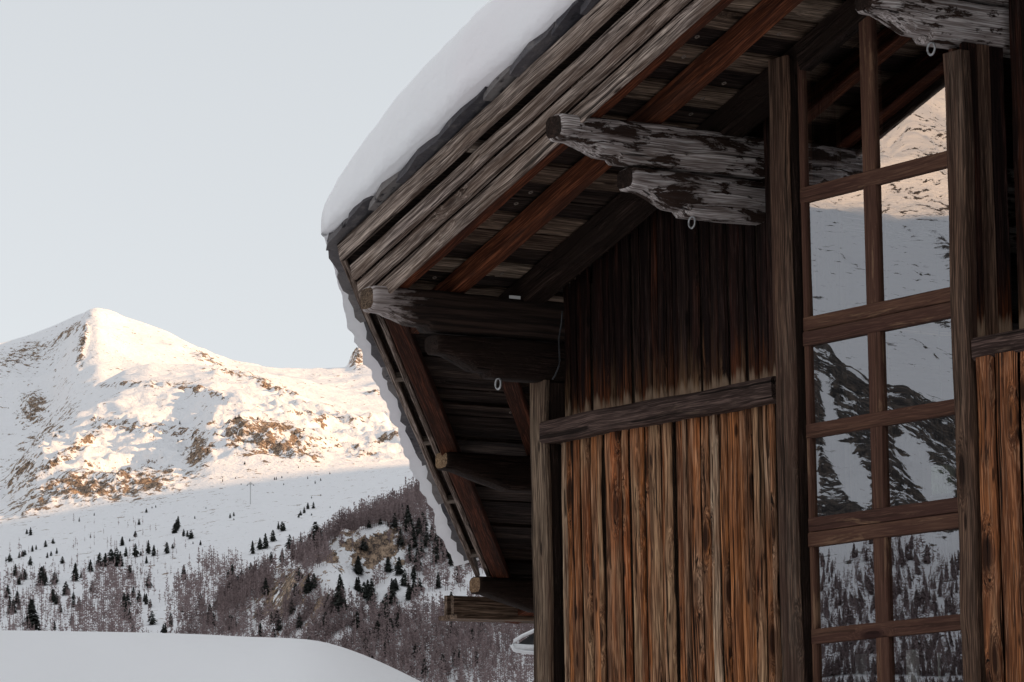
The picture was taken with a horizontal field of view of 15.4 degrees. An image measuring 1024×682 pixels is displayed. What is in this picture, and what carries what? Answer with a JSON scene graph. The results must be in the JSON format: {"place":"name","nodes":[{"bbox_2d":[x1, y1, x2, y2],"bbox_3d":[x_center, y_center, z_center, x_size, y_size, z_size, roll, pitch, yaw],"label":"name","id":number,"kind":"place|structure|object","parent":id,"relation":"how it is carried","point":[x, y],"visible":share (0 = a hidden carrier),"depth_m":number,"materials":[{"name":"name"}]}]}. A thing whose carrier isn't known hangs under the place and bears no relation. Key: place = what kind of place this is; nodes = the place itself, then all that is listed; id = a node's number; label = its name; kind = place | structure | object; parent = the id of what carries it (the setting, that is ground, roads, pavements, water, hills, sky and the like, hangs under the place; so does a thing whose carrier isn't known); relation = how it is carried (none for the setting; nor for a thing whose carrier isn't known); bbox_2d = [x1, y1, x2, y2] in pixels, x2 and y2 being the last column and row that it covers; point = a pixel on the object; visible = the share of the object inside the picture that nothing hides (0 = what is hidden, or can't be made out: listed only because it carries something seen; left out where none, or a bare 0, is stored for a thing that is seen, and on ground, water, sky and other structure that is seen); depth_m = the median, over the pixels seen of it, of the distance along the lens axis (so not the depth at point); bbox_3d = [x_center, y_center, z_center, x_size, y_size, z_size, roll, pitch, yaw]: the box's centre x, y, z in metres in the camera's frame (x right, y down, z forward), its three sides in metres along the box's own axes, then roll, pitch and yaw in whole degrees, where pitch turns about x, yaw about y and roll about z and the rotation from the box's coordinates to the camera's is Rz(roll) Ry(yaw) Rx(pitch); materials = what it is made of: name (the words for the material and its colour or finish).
{"place":"outdoors","nodes":[
{"label":"outdoors","id":0,"kind":"place"},
{"bbox_2d":[0,0,490,368],"label":"sky","id":1,"kind":"structure","parent":0,"point":[172,166],"materials":[{"name":"grey"}]},
{"bbox_2d":[0,308,533,681],"bbox_3d":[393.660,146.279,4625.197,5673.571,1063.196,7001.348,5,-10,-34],"label":"mountain range","id":2,"kind":"structure","parent":0,"point":[93,401],"depth_m":4078.09,"materials":[{"name":"white snow"}]},
{"bbox_2d":[2,585,11,597],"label":"conifer","id":3,"kind":"object","parent":2,"relation":"on","point":[8,590],"visible":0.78,"depth_m":2917.23,"materials":[{"name":"green wood"}]},
{"bbox_2d":[10,599,16,613],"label":"conifer","id":4,"kind":"object","parent":2,"relation":"on","point":[14,610],"visible":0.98,"depth_m":2792.55,"materials":[{"name":"green wood"}]},
{"bbox_2d":[12,564,19,575],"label":"conifer","id":5,"kind":"object","parent":2,"relation":"on","point":[15,570],"visible":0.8,"depth_m":3061.68,"materials":[{"name":"green wood"}]},
{"bbox_2d":[14,591,20,603],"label":"conifer","id":6,"kind":"object","parent":2,"relation":"on","point":[16,598],"visible":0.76,"depth_m":2864.15,"materials":[{"name":"green wood"}]},
{"bbox_2d":[20,599,40,629],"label":"conifer","id":7,"kind":"object","parent":2,"relation":"on","point":[33,618],"visible":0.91,"depth_m":2668.90,"materials":[{"name":"green wood"}]},
{"bbox_2d":[34,566,48,584],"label":"conifer","id":8,"kind":"object","parent":2,"relation":"on","point":[41,576],"visible":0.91,"depth_m":2992.31,"materials":[{"name":"green wood"}]},
{"bbox_2d":[48,589,55,600],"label":"conifer","id":9,"kind":"object","parent":2,"relation":"on","point":[53,595],"visible":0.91,"depth_m":2850.34,"materials":[{"name":"green wood"}]},
{"bbox_2d":[49,571,58,583],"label":"conifer","id":10,"kind":"object","parent":2,"relation":"on","point":[53,579],"visible":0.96,"depth_m":2993.88,"materials":[{"name":"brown wood"}]},
{"bbox_2d":[52,593,59,604],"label":"conifer","id":11,"kind":"object","parent":2,"relation":"on","point":[55,600],"visible":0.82,"depth_m":2832.00,"materials":[{"name":"green wood"}]},
{"bbox_2d":[61,581,69,595],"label":"conifer","id":12,"kind":"object","parent":2,"relation":"on","point":[65,586],"visible":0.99,"depth_m":2905.79,"materials":[{"name":"green wood"}]},
{"bbox_2d":[70,563,80,580],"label":"conifer","id":13,"kind":"object","parent":2,"relation":"on","point":[75,571],"visible":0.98,"depth_m":3014.25,"materials":[{"name":"green wood"}]},
{"bbox_2d":[87,559,93,570],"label":"conifer","id":14,"kind":"object","parent":2,"relation":"on","point":[91,568],"visible":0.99,"depth_m":3069.46,"materials":[{"name":"green wood"}]},
{"bbox_2d":[94,553,102,566],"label":"conifer","id":15,"kind":"object","parent":2,"relation":"on","point":[99,558],"visible":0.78,"depth_m":3088.95,"materials":[{"name":"green wood"}]},
{"bbox_2d":[101,553,109,566],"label":"conifer","id":16,"kind":"object","parent":2,"relation":"on","point":[104,560],"visible":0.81,"depth_m":3089.45,"materials":[{"name":"green wood"}]},
{"bbox_2d":[107,549,113,562],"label":"conifer","id":17,"kind":"object","parent":2,"relation":"on","point":[111,556],"visible":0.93,"depth_m":3107.95,"materials":[{"name":"green wood"}]},
{"bbox_2d":[111,548,122,566],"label":"conifer","id":18,"kind":"object","parent":2,"relation":"on","point":[117,562],"visible":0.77,"depth_m":3089.99,"materials":[{"name":"green wood"}]},
{"bbox_2d":[120,593,128,609],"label":"conifer","id":19,"kind":"object","parent":2,"relation":"on","point":[123,599],"visible":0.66,"depth_m":2766.63,"materials":[{"name":"green wood"}]},
{"bbox_2d":[132,543,139,556],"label":"conifer","id":20,"kind":"object","parent":2,"relation":"on","point":[135,553],"visible":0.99,"depth_m":3145.32,"materials":[{"name":"green wood"}]},
{"bbox_2d":[136,591,142,601],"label":"conifer","id":21,"kind":"object","parent":2,"relation":"on","point":[138,597],"visible":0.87,"depth_m":2804.52,"materials":[{"name":"green wood"}]},
{"bbox_2d":[145,540,150,553],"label":"conifer","id":22,"kind":"object","parent":2,"relation":"on","point":[148,550],"visible":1,"depth_m":3147.39,"materials":[{"name":"green wood"}]},
{"bbox_2d":[144,574,152,588],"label":"conifer","id":23,"kind":"object","parent":2,"relation":"on","point":[149,584],"visible":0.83,"depth_m":2911.89,"materials":[{"name":"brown wood"}]},
{"bbox_2d":[147,611,156,624],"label":"conifer","id":24,"kind":"object","parent":2,"relation":"on","point":[151,621],"visible":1,"depth_m":2642.21,"materials":[{"name":"green wood"}]},
{"bbox_2d":[151,545,156,555],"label":"conifer","id":25,"kind":"object","parent":2,"relation":"on","point":[153,552],"visible":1,"depth_m":3130.01,"materials":[{"name":"green wood"}]},
{"bbox_2d":[164,542,170,553],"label":"conifer","id":26,"kind":"object","parent":2,"relation":"on","point":[166,549],"visible":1,"depth_m":3131.11,"materials":[{"name":"green wood"}]},
{"bbox_2d":[171,523,176,533],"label":"conifer","id":27,"kind":"object","parent":2,"relation":"on","point":[174,529],"visible":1,"depth_m":3312.36,"materials":[{"name":"green wood"}]},
{"bbox_2d":[180,566,186,579],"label":"conifer","id":28,"kind":"object","parent":2,"relation":"on","point":[183,571],"visible":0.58,"depth_m":2951.85,"materials":[{"name":"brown wood"}]},
{"bbox_2d":[249,541,254,553],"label":"conifer","id":29,"kind":"object","parent":2,"relation":"on","point":[252,549],"visible":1,"depth_m":3030.09,"materials":[{"name":"green wood"}]},
{"bbox_2d":[255,538,263,548],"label":"conifer","id":30,"kind":"object","parent":2,"relation":"on","point":[259,545],"visible":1,"depth_m":3048.89,"materials":[{"name":"green wood"}]},
{"bbox_2d":[256,623,263,636],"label":"conifer","id":31,"kind":"object","parent":2,"relation":"on","point":[260,629],"visible":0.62,"depth_m":2236.52,"materials":[{"name":"green wood"}]},
{"bbox_2d":[261,578,268,594],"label":"conifer","id":32,"kind":"object","parent":2,"relation":"on","point":[265,584],"visible":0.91,"depth_m":2326.28,"materials":[{"name":"green wood"}]},
{"bbox_2d":[262,533,268,548],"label":"conifer","id":33,"kind":"object","parent":2,"relation":"on","point":[265,545],"visible":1,"depth_m":3049.10,"materials":[{"name":"green wood"}]},
{"bbox_2d":[0,477,533,681],"bbox_3d":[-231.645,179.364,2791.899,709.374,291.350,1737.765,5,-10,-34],"label":"larch forest","id":34,"kind":"object","parent":2,"relation":"on","point":[383,509],"visible":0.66,"depth_m":2255.98,"materials":[{"name":"plant"}]},
{"bbox_2d":[270,530,276,540],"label":"conifer","id":35,"kind":"object","parent":2,"relation":"on","point":[272,537],"visible":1,"depth_m":3085.71,"materials":[{"name":"green wood"}]},
{"bbox_2d":[275,614,283,630],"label":"conifer","id":36,"kind":"object","parent":2,"relation":"on","point":[279,627],"visible":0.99,"depth_m":2200.16,"materials":[{"name":"green wood"}]},
{"bbox_2d":[284,534,291,549],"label":"conifer","id":37,"kind":"object","parent":2,"relation":"on","point":[288,543],"visible":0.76,"depth_m":3015.02,"materials":[{"name":"green wood"}]},
{"bbox_2d":[288,598,295,613],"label":"conifer","id":38,"kind":"object","parent":2,"relation":"on","point":[291,611],"visible":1,"depth_m":2202.18,"materials":[{"name":"green wood"}]},
{"bbox_2d":[291,583,298,595],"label":"conifer","id":39,"kind":"object","parent":2,"relation":"on","point":[294,586],"visible":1,"depth_m":2209.99,"materials":[{"name":"green wood"}]},
{"bbox_2d":[295,567,302,580],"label":"conifer","id":40,"kind":"object","parent":2,"relation":"on","point":[299,573],"visible":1,"depth_m":2224.52,"materials":[{"name":"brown wood"}]},
{"bbox_2d":[296,612,303,627],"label":"conifer","id":41,"kind":"object","parent":2,"relation":"on","point":[298,624],"visible":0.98,"depth_m":2195.13,"materials":[{"name":"green wood"}]},
{"bbox_2d":[302,580,309,594],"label":"conifer","id":42,"kind":"object","parent":2,"relation":"on","point":[305,592],"visible":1,"depth_m":2203.70,"materials":[{"name":"green wood"}]},
{"bbox_2d":[303,574,312,591],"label":"conifer","id":43,"kind":"object","parent":2,"relation":"on","point":[308,584],"visible":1,"depth_m":2204.61,"materials":[{"name":"green wood"}]},
{"bbox_2d":[311,573,316,588],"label":"conifer","id":44,"kind":"object","parent":2,"relation":"on","point":[313,579],"visible":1,"depth_m":2204.65,"materials":[{"name":"green wood"}]},
{"bbox_2d":[307,522,322,549],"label":"conifer","id":45,"kind":"object","parent":2,"relation":"on","point":[315,527],"visible":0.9,"depth_m":2253.40,"materials":[{"name":"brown wood"}]},
{"bbox_2d":[328,585,345,613],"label":"conifer","id":46,"kind":"object","parent":2,"relation":"on","point":[339,599],"visible":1,"depth_m":2135.08,"materials":[{"name":"green wood"}]},
{"bbox_2d":[335,574,344,591],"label":"conifer","id":47,"kind":"object","parent":2,"relation":"on","point":[339,580],"visible":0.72,"depth_m":2181.64,"materials":[{"name":"green wood"}]},
{"bbox_2d":[350,611,359,629],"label":"conifer","id":48,"kind":"object","parent":2,"relation":"on","point":[357,621],"visible":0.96,"depth_m":2128.69,"materials":[{"name":"green wood"}]},
{"bbox_2d":[353,555,363,574],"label":"conifer","id":49,"kind":"object","parent":2,"relation":"on","point":[356,567],"visible":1,"depth_m":2237.63,"materials":[{"name":"green wood"}]},
{"bbox_2d":[355,577,361,591],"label":"conifer","id":50,"kind":"object","parent":2,"relation":"on","point":[358,583],"visible":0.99,"depth_m":2193.49,"materials":[{"name":"green wood"}]},
{"bbox_2d":[355,556,362,573],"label":"conifer","id":51,"kind":"object","parent":2,"relation":"on","point":[358,564],"visible":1,"depth_m":2238.07,"materials":[{"name":"green wood"}]},
{"bbox_2d":[359,582,368,597],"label":"conifer","id":52,"kind":"object","parent":2,"relation":"on","point":[363,589],"visible":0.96,"depth_m":2187.17,"materials":[{"name":"green wood"}]},
{"bbox_2d":[359,537,369,551],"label":"conifer","id":53,"kind":"object","parent":2,"relation":"on","point":[362,545],"visible":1,"depth_m":2246.44,"materials":[{"name":"green wood"}]},
{"bbox_2d":[366,592,372,602],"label":"conifer","id":54,"kind":"object","parent":2,"relation":"on","point":[369,598],"visible":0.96,"depth_m":2181.02,"materials":[{"name":"green wood"}]},
{"bbox_2d":[366,578,376,596],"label":"conifer","id":55,"kind":"object","parent":2,"relation":"on","point":[371,589],"visible":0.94,"depth_m":2187.96,"materials":[{"name":"green wood"}]},
{"bbox_2d":[374,620,380,637],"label":"conifer","id":56,"kind":"object","parent":2,"relation":"on","point":[377,626],"visible":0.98,"depth_m":2104.28,"materials":[{"name":"green wood"}]},
{"bbox_2d":[379,602,391,624],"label":"conifer","id":57,"kind":"object","parent":2,"relation":"on","point":[386,603],"visible":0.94,"depth_m":2118.02,"materials":[{"name":"green wood"}]},
{"bbox_2d":[383,556,391,571],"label":"conifer","id":58,"kind":"object","parent":2,"relation":"on","point":[387,567],"visible":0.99,"depth_m":2239.46,"materials":[{"name":"green wood"}]},
{"bbox_2d":[385,618,395,638],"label":"conifer","id":59,"kind":"object","parent":2,"relation":"on","point":[392,625],"visible":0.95,"depth_m":2097.96,"materials":[{"name":"green wood"}]},
{"bbox_2d":[388,586,398,603],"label":"conifer","id":60,"kind":"object","parent":2,"relation":"on","point":[392,593],"visible":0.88,"depth_m":2174.45,"materials":[{"name":"green wood"}]},
{"bbox_2d":[391,513,398,527],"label":"conifer","id":61,"kind":"object","parent":2,"relation":"on","point":[394,525],"visible":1,"depth_m":2255.38,"materials":[{"name":"green wood"}]},
{"bbox_2d":[394,578,399,589],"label":"conifer","id":62,"kind":"object","parent":2,"relation":"on","point":[396,584],"visible":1,"depth_m":2188.01,"materials":[{"name":"green wood"}]},
{"bbox_2d":[395,612,399,627],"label":"conifer","id":63,"kind":"object","parent":2,"relation":"on","point":[397,618],"visible":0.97,"depth_m":2111.16,"materials":[{"name":"green wood"}]},
{"bbox_2d":[393,557,404,574],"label":"conifer","id":64,"kind":"object","parent":2,"relation":"on","point":[398,569],"visible":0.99,"depth_m":2214.61,"materials":[{"name":"green wood"}]},
{"bbox_2d":[396,529,404,545],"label":"conifer","id":65,"kind":"object","parent":2,"relation":"on","point":[401,541],"visible":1,"depth_m":2247.92,"materials":[{"name":"green wood"}]},
{"bbox_2d":[399,569,407,585],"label":"conifer","id":66,"kind":"object","parent":2,"relation":"on","point":[404,581],"visible":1,"depth_m":2194.94,"materials":[{"name":"green wood"}]},
{"bbox_2d":[401,505,413,530],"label":"conifer","id":67,"kind":"object","parent":2,"relation":"on","point":[407,512],"visible":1,"depth_m":2255.38,"materials":[{"name":"green wood"}]},
{"bbox_2d":[405,583,411,599],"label":"conifer","id":68,"kind":"object","parent":2,"relation":"on","point":[407,594],"visible":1,"depth_m":2175.43,"materials":[{"name":"green wood"}]},
{"bbox_2d":[405,544,413,561],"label":"conifer","id":69,"kind":"object","parent":2,"relation":"on","point":[409,549],"visible":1,"depth_m":2240.66,"materials":[{"name":"green wood"}]},
{"bbox_2d":[404,514,415,531],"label":"conifer","id":70,"kind":"object","parent":2,"relation":"on","point":[410,523],"visible":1,"depth_m":2255.24,"materials":[{"name":"green wood"}]},
{"bbox_2d":[408,528,418,548],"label":"conifer","id":71,"kind":"object","parent":2,"relation":"on","point":[415,543],"visible":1,"depth_m":2248.01,"materials":[{"name":"green wood"}]},
{"bbox_2d":[410,566,416,578],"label":"conifer","id":72,"kind":"object","parent":2,"relation":"on","point":[413,574],"visible":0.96,"depth_m":2208.20,"materials":[{"name":"green wood"}]},
{"bbox_2d":[409,578,419,596],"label":"conifer","id":73,"kind":"object","parent":2,"relation":"on","point":[413,582],"visible":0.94,"depth_m":2175.74,"materials":[{"name":"green wood"}]},
{"bbox_2d":[413,548,422,569],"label":"conifer","id":74,"kind":"object","parent":2,"relation":"on","point":[415,561],"visible":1,"depth_m":2221.81,"materials":[{"name":"green wood"}]},
{"bbox_2d":[415,552,420,574],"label":"larch","id":75,"kind":"object","parent":2,"relation":"on","point":[417,569],"visible":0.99,"depth_m":2215.83,"materials":[{"name":"plant"}]},
{"bbox_2d":[415,518,425,536],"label":"conifer","id":76,"kind":"object","parent":2,"relation":"on","point":[418,525],"visible":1,"depth_m":2254.93,"materials":[{"name":"green wood"}]},
{"bbox_2d":[415,539,425,555],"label":"conifer","id":77,"kind":"object","parent":2,"relation":"on","point":[421,548],"visible":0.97,"depth_m":2241.59,"materials":[{"name":"green wood"}]},
{"bbox_2d":[418,578,425,589],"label":"conifer","id":78,"kind":"object","parent":2,"relation":"on","point":[420,583],"visible":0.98,"depth_m":2182.93,"materials":[{"name":"green wood"}]},
{"bbox_2d":[419,659,428,676],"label":"conifer","id":79,"kind":"object","parent":2,"relation":"on","point":[424,668],"visible":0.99,"depth_m":2039.87,"materials":[{"name":"green wood"}]},
{"bbox_2d":[419,512,428,529],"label":"conifer","id":80,"kind":"object","parent":2,"relation":"on","point":[426,524],"visible":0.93,"depth_m":2274.65,"materials":[{"name":"green wood"}]},
{"bbox_2d":[422,529,430,546],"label":"conifer","id":81,"kind":"object","parent":2,"relation":"on","point":[427,536],"visible":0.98,"depth_m":2248.17,"materials":[{"name":"green wood"}]},
{"bbox_2d":[428,544,433,569],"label":"larch","id":82,"kind":"object","parent":2,"relation":"on","point":[430,556],"visible":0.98,"depth_m":2222.75,"materials":[{"name":"plant"}]},
{"bbox_2d":[430,661,434,681],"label":"larch","id":83,"kind":"object","parent":2,"relation":"on","point":[433,664],"visible":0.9,"depth_m":2022.33,"materials":[{"name":"plant"}]},
{"bbox_2d":[431,546,439,562],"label":"conifer","id":84,"kind":"object","parent":2,"relation":"on","point":[436,556],"visible":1,"depth_m":2228.07,"materials":[{"name":"green wood"}]},
{"bbox_2d":[432,534,440,551],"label":"conifer","id":85,"kind":"object","parent":2,"relation":"on","point":[436,538],"visible":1,"depth_m":2242.36,"materials":[{"name":"green wood"}]},
{"bbox_2d":[435,572,441,587],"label":"conifer","id":86,"kind":"object","parent":2,"relation":"on","point":[438,584],"visible":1,"depth_m":2183.06,"materials":[{"name":"green wood"}]},
{"bbox_2d":[439,656,446,681],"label":"larch","id":87,"kind":"object","parent":2,"relation":"on","point":[442,671],"visible":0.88,"depth_m":2022.54,"materials":[{"name":"plant"}]},
{"bbox_2d":[446,554,453,565],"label":"conifer","id":88,"kind":"object","parent":2,"relation":"on","point":[450,562],"visible":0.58,"depth_m":2222.19,"materials":[{"name":"green wood"}]},
{"bbox_2d":[446,650,453,677],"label":"larch","id":89,"kind":"object","parent":2,"relation":"on","point":[450,668],"visible":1,"depth_m":2028.87,"materials":[{"name":"plant"}]},
{"bbox_2d":[489,630,495,655],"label":"larch","id":90,"kind":"object","parent":2,"relation":"on","point":[492,635],"visible":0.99,"depth_m":2043.58,"materials":[{"name":"plant"}]},
{"bbox_2d":[493,645,497,670],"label":"larch","id":91,"kind":"object","parent":2,"relation":"on","point":[494,658],"visible":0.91,"depth_m":2023.79,"materials":[{"name":"plant"}]},
{"bbox_2d":[501,624,505,646],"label":"larch","id":92,"kind":"object","parent":2,"relation":"on","point":[503,634],"visible":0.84,"depth_m":2056.41,"materials":[{"name":"plant"}]},
{"bbox_2d":[510,629,533,654],"bbox_3d":[0.220,3.441,23.732,0.419,3.361,0.106,-1,-8,3],"label":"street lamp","id":93,"kind":"object","parent":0,"point":[525,646],"visible":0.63,"depth_m":23.92,"materials":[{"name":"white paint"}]},
{"bbox_3d":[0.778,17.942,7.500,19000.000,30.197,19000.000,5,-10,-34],"label":"ground","id":94,"kind":"structure","parent":0,"visible":0},
{"bbox_2d":[0,630,420,681],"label":"snow bank","id":95,"kind":"structure","parent":94,"relation":"on","point":[56,656],"depth_m":10.77,"materials":[{"name":"white snow"}]},
{"bbox_2d":[326,0,1023,681],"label":"chalet","id":96,"kind":"object","parent":94,"relation":"on","point":[652,302],"visible":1,"depth_m":16.29,"materials":[{"name":"brown wood"}]},
{"bbox_2d":[321,0,575,565],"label":"roof snow","id":97,"kind":"structure","parent":96,"relation":"on","point":[480,50],"depth_m":16.46,"materials":[{"name":"white snow"}]},
{"bbox_2d":[794,0,960,681],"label":"window","id":98,"kind":"structure","parent":96,"relation":"in","point":[874,320],"depth_m":15.25,"materials":[{"name":"brown wood"}]},
{"bbox_2d":[929,93,956,499],"bbox_3d":[1.788,-0.196,15.900,0.116,1.722,0.116,5,-10,-34],"label":"window with reflecting panes","id":99,"kind":"object","parent":96,"relation":"in","point":[943,480],"visible":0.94,"depth_m":15.76,"materials":[{"name":"glass"},{"name":"wood"}]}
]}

